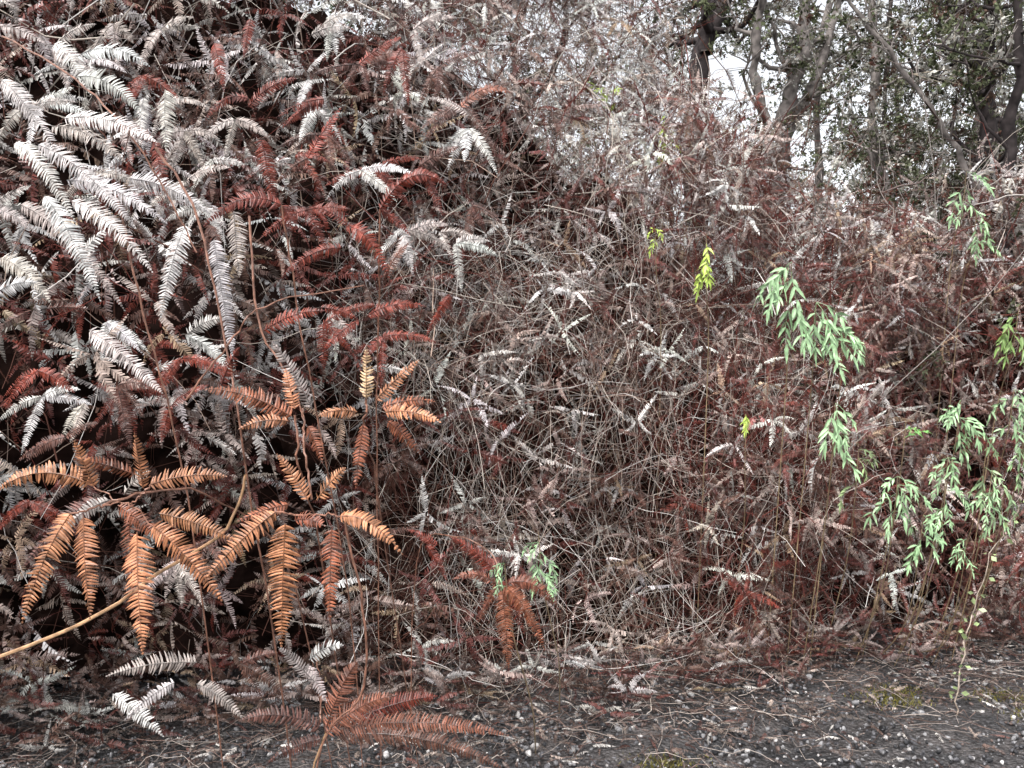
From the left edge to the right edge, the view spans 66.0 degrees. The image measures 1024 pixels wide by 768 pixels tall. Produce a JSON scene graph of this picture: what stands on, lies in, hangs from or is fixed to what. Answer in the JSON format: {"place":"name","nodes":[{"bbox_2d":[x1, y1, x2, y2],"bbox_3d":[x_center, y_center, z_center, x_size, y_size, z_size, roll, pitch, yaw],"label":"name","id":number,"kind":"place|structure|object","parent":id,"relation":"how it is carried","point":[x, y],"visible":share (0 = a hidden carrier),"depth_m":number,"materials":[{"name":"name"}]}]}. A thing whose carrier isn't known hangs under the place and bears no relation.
{"place":"outdoors","nodes":[
{"label":"outdoors","id":0,"kind":"place"},
{"bbox_2d":[289,0,306,12],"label":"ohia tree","id":1,"kind":"object","parent":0,"point":[305,5],"depth_m":11.88,"materials":[{"name":"grey plant"}]},
{"bbox_2d":[295,0,437,55],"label":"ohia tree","id":2,"kind":"object","parent":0,"point":[347,21],"visible":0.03,"depth_m":8.22,"materials":[{"name":"grey plant"}]},
{"bbox_2d":[0,605,1023,767],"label":"ground","id":3,"kind":"structure","parent":0,"point":[986,718],"depth_m":2.89,"materials":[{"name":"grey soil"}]},
{"bbox_2d":[0,432,331,767],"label":"dead fern","id":4,"kind":"object","parent":3,"relation":"on","point":[65,522],"visible":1,"depth_m":1.25,"materials":[{"name":"orange plant"}]},
{"bbox_2d":[0,22,363,767],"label":"silvery dead fern","id":5,"kind":"object","parent":3,"relation":"on","point":[62,226],"visible":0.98,"depth_m":1.60,"materials":[{"name":"white plant"}]},
{"bbox_2d":[0,0,511,699],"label":"silvery dead fern","id":6,"kind":"object","parent":3,"relation":"on","point":[304,136],"visible":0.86,"depth_m":2.28,"materials":[{"name":"white plant"}]},
{"bbox_2d":[203,408,402,767],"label":"dead fern","id":7,"kind":"object","parent":3,"relation":"on","point":[356,519],"visible":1,"depth_m":1.25,"materials":[{"name":"orange plant"}]},
{"bbox_2d":[106,640,508,767],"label":"dead fern","id":8,"kind":"object","parent":3,"relation":"on","point":[346,727],"visible":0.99,"depth_m":1.40,"materials":[{"name":"brown plant"}]},
{"bbox_2d":[113,36,511,767],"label":"dead fern","id":9,"kind":"object","parent":3,"relation":"on","point":[421,174],"visible":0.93,"depth_m":1.84,"materials":[{"name":"brown plant"}]},
{"bbox_2d":[203,307,440,767],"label":"dead fern","id":10,"kind":"object","parent":3,"relation":"on","point":[389,409],"visible":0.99,"depth_m":1.27,"materials":[{"name":"orange plant"}]},
{"bbox_2d":[409,529,559,748],"bbox_3d":[-0.234,0.820,2.304,0.319,0.862,0.764,0,0,-39],"label":"dead fern","id":11,"kind":"object","parent":3,"relation":"on","point":[512,593],"visible":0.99,"depth_m":2.10,"materials":[{"name":"brown plant"}]},
{"bbox_2d":[0,0,1023,753],"bbox_3d":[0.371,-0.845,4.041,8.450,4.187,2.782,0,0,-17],"label":"dead fern thicket","id":12,"kind":"object","parent":3,"relation":"on","point":[1012,562],"visible":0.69,"depth_m":3.41,"materials":[{"name":"brown plant"}]},
{"bbox_2d":[0,0,1023,689],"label":"fern litter bank","id":13,"kind":"structure","parent":3,"relation":"on","point":[158,456],"depth_m":3.54,"materials":[{"name":"brown plant"}]},
{"bbox_2d":[0,606,1023,767],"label":"fallen twigs","id":14,"kind":"object","parent":3,"relation":"on","point":[583,710],"visible":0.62,"depth_m":2.94,"materials":[{"name":"brown wood"}]},
{"bbox_2d":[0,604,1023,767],"bbox_3d":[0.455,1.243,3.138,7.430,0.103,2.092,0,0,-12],"label":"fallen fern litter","id":15,"kind":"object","parent":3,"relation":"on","point":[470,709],"visible":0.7,"depth_m":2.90,"materials":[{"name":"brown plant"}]},
{"bbox_2d":[489,563,535,753],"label":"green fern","id":16,"kind":"object","parent":3,"relation":"on","point":[500,579],"visible":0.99,"depth_m":2.10,"materials":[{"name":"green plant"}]},
{"bbox_2d":[521,532,559,712],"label":"green fern","id":17,"kind":"object","parent":3,"relation":"on","point":[548,581],"visible":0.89,"depth_m":2.42,"materials":[{"name":"green plant"}]},
{"bbox_2d":[448,0,667,240],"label":"ohia tree","id":18,"kind":"object","parent":3,"relation":"on","point":[530,74],"visible":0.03,"depth_m":9.47,"materials":[{"name":"grey plant"}]},
{"bbox_2d":[498,0,638,175],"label":"ohia tree","id":19,"kind":"object","parent":3,"relation":"on","point":[591,81],"visible":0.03,"depth_m":8.48,"materials":[{"name":"grey plant"}]},
{"bbox_2d":[588,82,620,161],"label":"green fern","id":20,"kind":"object","parent":3,"relation":"on","point":[613,106],"visible":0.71,"depth_m":4.18,"materials":[{"name":"green plant"}]},
{"bbox_2d":[354,3,951,497],"bbox_3d":[0.442,-0.425,6.262,6.487,5.384,5.291,0,0,0],"label":"understorey shrub","id":21,"kind":"object","parent":3,"relation":"on","point":[884,189],"visible":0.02,"depth_m":4.51,"materials":[{"name":"green plant"}]},
{"bbox_2d":[647,228,663,615],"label":"green fern","id":22,"kind":"object","parent":3,"relation":"on","point":[649,252],"visible":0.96,"depth_m":3.54,"materials":[{"name":"green plant"}]},
{"bbox_2d":[657,111,680,232],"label":"green fern","id":23,"kind":"object","parent":3,"relation":"on","point":[666,152],"visible":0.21,"depth_m":4.13,"materials":[{"name":"green plant"}]},
{"bbox_2d":[593,0,749,338],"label":"ohia tree","id":24,"kind":"object","parent":3,"relation":"on","point":[656,17],"visible":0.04,"depth_m":11.53,"materials":[{"name":"grey plant"}]},
{"bbox_2d":[693,234,714,656],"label":"green fern","id":25,"kind":"object","parent":3,"relation":"on","point":[706,269],"visible":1,"depth_m":3.03,"materials":[{"name":"green plant"}]},
{"bbox_2d":[624,0,792,315],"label":"ohia tree","id":26,"kind":"object","parent":3,"relation":"on","point":[706,32],"visible":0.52,"depth_m":6.78,"materials":[{"name":"grey plant"}]},
{"bbox_2d":[730,414,749,643],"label":"green fern","id":27,"kind":"object","parent":3,"relation":"on","point":[746,423],"visible":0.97,"depth_m":3.18,"materials":[{"name":"green plant"}]},
{"bbox_2d":[753,262,813,658],"bbox_3d":[1.096,0.400,3.142,0.210,1.701,0.694,0,0,22],"label":"green fern","id":28,"kind":"object","parent":3,"relation":"on","point":[774,296],"visible":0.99,"depth_m":2.91,"materials":[{"name":"green plant"}]},
{"bbox_2d":[645,0,932,362],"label":"ohia tree","id":29,"kind":"object","parent":3,"relation":"on","point":[826,11],"visible":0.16,"depth_m":9.35,"materials":[{"name":"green plant"}]},
{"bbox_2d":[675,0,912,382],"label":"ohia tree","id":30,"kind":"object","parent":3,"relation":"on","point":[754,43],"visible":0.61,"depth_m":6.19,"materials":[{"name":"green plant"}]},
{"bbox_2d":[697,0,891,377],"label":"ohia tree","id":31,"kind":"object","parent":3,"relation":"on","point":[800,49],"visible":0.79,"depth_m":7.41,"materials":[{"name":"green plant"}]},
{"bbox_2d":[577,680,1023,767],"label":"moss","id":32,"kind":"object","parent":3,"relation":"on","point":[885,698],"visible":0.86,"depth_m":3.10,"materials":[{"name":"green plant"}]},
{"bbox_2d":[579,0,1023,429],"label":"understorey shrub","id":33,"kind":"object","parent":3,"relation":"on","point":[816,14],"visible":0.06,"depth_m":5.53,"materials":[{"name":"grey plant"}]},
{"bbox_2d":[699,219,927,399],"bbox_3d":[1.557,-0.110,6.396,5.236,2.888,3.579,0,0,0],"label":"understorey shrub","id":34,"kind":"object","parent":3,"relation":"on","point":[795,335],"depth_m":5.83,"materials":[{"name":"brown plant"}]},
{"bbox_2d":[786,302,865,662],"bbox_3d":[1.177,0.475,3.167,0.222,1.552,0.672,0,0,0],"label":"green fern","id":35,"kind":"object","parent":3,"relation":"on","point":[830,324],"visible":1,"depth_m":2.89,"materials":[{"name":"green plant"}]},
{"bbox_2d":[634,0,1023,400],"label":"understorey shrub","id":36,"kind":"object","parent":3,"relation":"on","point":[918,140],"visible":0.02,"depth_m":7.57,"materials":[{"name":"green plant"}]},
{"bbox_2d":[802,403,862,664],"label":"green fern","id":37,"kind":"object","parent":3,"relation":"on","point":[835,435],"visible":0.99,"depth_m":2.90,"materials":[{"name":"green plant"}]},
{"bbox_2d":[809,332,865,663],"bbox_3d":[1.270,0.529,3.176,0.077,1.443,0.657,0,0,3],"label":"green fern","id":38,"kind":"object","parent":3,"relation":"on","point":[860,358],"visible":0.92,"depth_m":2.94,"materials":[{"name":"green plant"}]},
{"bbox_2d":[656,27,1023,468],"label":"understorey shrub","id":39,"kind":"object","parent":3,"relation":"on","point":[914,172],"visible":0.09,"depth_m":4.35,"materials":[{"name":"brown plant"}]},
{"bbox_2d":[822,449,877,657],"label":"green fern","id":40,"kind":"object","parent":3,"relation":"on","point":[842,492],"visible":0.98,"depth_m":3.04,"materials":[{"name":"green plant"}]},
{"bbox_2d":[678,22,1023,380],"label":"understorey shrub","id":41,"kind":"object","parent":3,"relation":"on","point":[999,207],"visible":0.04,"depth_m":7.13,"materials":[{"name":"green plant"}]},
{"bbox_2d":[680,44,1023,390],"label":"understorey shrub","id":42,"kind":"object","parent":3,"relation":"on","point":[896,137],"visible":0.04,"depth_m":5.50,"materials":[{"name":"brown plant"}]},
{"bbox_2d":[767,0,979,335],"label":"ohia tree","id":43,"kind":"object","parent":3,"relation":"on","point":[876,89],"visible":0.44,"depth_m":7.42,"materials":[{"name":"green plant"}]},
{"bbox_2d":[785,0,971,317],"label":"ohia tree","id":44,"kind":"object","parent":3,"relation":"on","point":[887,65],"visible":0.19,"depth_m":10.58,"materials":[{"name":"green plant"}]},
{"bbox_2d":[800,12,977,335],"bbox_3d":[6.042,-2.336,12.576,2.565,7.194,2.380,0,0,10],"label":"ohia tree","id":45,"kind":"object","parent":3,"relation":"on","point":[855,172],"visible":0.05,"depth_m":12.34,"materials":[{"name":"green plant"}]},
{"bbox_2d":[854,476,932,664],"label":"green fern","id":46,"kind":"object","parent":3,"relation":"on","point":[904,510],"visible":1,"depth_m":2.91,"materials":[{"name":"green plant"}]},
{"bbox_2d":[862,421,931,657],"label":"green fern","id":47,"kind":"object","parent":3,"relation":"on","point":[918,431],"visible":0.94,"depth_m":3.15,"materials":[{"name":"green plant"}]},
{"bbox_2d":[791,0,1023,256],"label":"ohia tree","id":48,"kind":"object","parent":3,"relation":"on","point":[885,46],"visible":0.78,"depth_m":5.53,"materials":[{"name":"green plant"}]},
{"bbox_2d":[876,515,943,661],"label":"green fern","id":49,"kind":"object","parent":3,"relation":"on","point":[918,552],"visible":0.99,"depth_m":2.98,"materials":[{"name":"green plant"}]},
{"bbox_2d":[817,0,1023,293],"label":"ohia tree","id":50,"kind":"object","parent":3,"relation":"on","point":[977,117],"visible":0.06,"depth_m":9.07,"materials":[{"name":"green plant"}]},
{"bbox_2d":[898,457,960,655],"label":"green fern","id":51,"kind":"object","parent":3,"relation":"on","point":[954,477],"visible":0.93,"depth_m":3.01,"materials":[{"name":"green plant"}]},
{"bbox_2d":[894,482,969,665],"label":"green fern","id":52,"kind":"object","parent":3,"relation":"on","point":[944,509],"visible":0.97,"depth_m":2.93,"materials":[{"name":"green plant"}]},
{"bbox_2d":[868,0,1023,281],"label":"ohia tree","id":53,"kind":"object","parent":3,"relation":"on","point":[992,123],"visible":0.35,"depth_m":6.82,"materials":[{"name":"green plant"}]},
{"bbox_2d":[914,539,977,653],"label":"green fern","id":54,"kind":"object","parent":3,"relation":"on","point":[956,551],"visible":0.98,"depth_m":3.07,"materials":[{"name":"green plant"}]},
{"bbox_2d":[907,400,990,661],"bbox_3d":[1.763,0.655,3.176,0.188,1.192,0.732,0,0,17],"label":"green fern","id":55,"kind":"object","parent":3,"relation":"on","point":[978,443],"visible":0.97,"depth_m":2.96,"materials":[{"name":"green plant"}]},
{"bbox_2d":[880,1,1023,229],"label":"ohia tree","id":56,"kind":"object","parent":3,"relation":"on","point":[944,97],"visible":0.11,"depth_m":10.06,"materials":[{"name":"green plant"}]},
{"bbox_2d":[885,0,1023,275],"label":"ohia tree","id":57,"kind":"object","parent":3,"relation":"on","point":[1007,96],"visible":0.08,"depth_m":8.11,"materials":[{"name":"green plant"}]},
{"bbox_2d":[889,0,1023,493],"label":"ohia tree","id":58,"kind":"object","parent":3,"relation":"on","point":[1009,128],"visible":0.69,"depth_m":5.01,"materials":[{"name":"green plant"}]},
{"bbox_2d":[901,24,1023,294],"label":"ohia tree","id":59,"kind":"object","parent":3,"relation":"on","point":[955,125],"visible":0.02,"depth_m":13.17,"materials":[{"name":"green plant"}]},
{"bbox_2d":[932,172,994,484],"bbox_3d":[2.275,0.100,4.164,0.217,2.302,0.677,0,0,0],"label":"green fern","id":60,"kind":"object","parent":3,"relation":"on","point":[969,199],"visible":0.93,"depth_m":3.93,"materials":[{"name":"green plant"}]},
{"bbox_2d":[930,442,1009,656],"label":"green fern","id":61,"kind":"object","parent":3,"relation":"on","point":[980,504],"visible":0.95,"depth_m":3.04,"materials":[{"name":"green plant"}]},
{"bbox_2d":[932,470,1010,663],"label":"green fern","id":62,"kind":"object","parent":3,"relation":"on","point":[1001,517],"visible":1,"depth_m":2.95,"materials":[{"name":"green plant"}]},
{"bbox_2d":[942,214,1003,492],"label":"green fern","id":63,"kind":"object","parent":3,"relation":"on","point":[988,243],"visible":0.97,"depth_m":3.91,"materials":[{"name":"green plant"}]},
{"bbox_2d":[928,68,1022,167],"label":"ohia tree","id":64,"kind":"object","parent":3,"relation":"on","point":[972,105],"visible":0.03,"depth_m":13.54,"materials":[{"name":"green plant"}]},
{"bbox_2d":[947,486,1021,648],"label":"green fern","id":65,"kind":"object","parent":3,"relation":"on","point":[1011,502],"visible":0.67,"depth_m":3.13,"materials":[{"name":"green plant"}]},
{"bbox_2d":[949,499,1023,714],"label":"sapling","id":66,"kind":"object","parent":3,"relation":"on","point":[964,636],"visible":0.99,"depth_m":2.95,"materials":[{"name":"green plant"}]},
{"bbox_2d":[951,389,1023,660],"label":"green fern","id":67,"kind":"object","parent":3,"relation":"on","point":[1015,435],"visible":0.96,"depth_m":2.96,"materials":[{"name":"green plant"}]},
{"bbox_2d":[960,305,1023,638],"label":"green fern","id":68,"kind":"object","parent":3,"relation":"on","point":[1005,341],"visible":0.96,"depth_m":3.21,"materials":[{"name":"green plant"}]},
{"bbox_2d":[960,438,1023,661],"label":"green fern","id":69,"kind":"object","parent":3,"relation":"on","point":[1018,475],"visible":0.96,"depth_m":3.01,"materials":[{"name":"green plant"}]},
{"bbox_2d":[223,0,1023,374],"label":"sky","id":70,"kind":"structure","parent":0,"point":[731,61],"materials":[{"name":"white"}]},
{"bbox_2d":[294,0,1023,391],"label":"background","id":71,"kind":"structure","parent":0,"point":[852,180],"depth_m":15.94,"materials":[{"name":"white plant"}]}
]}

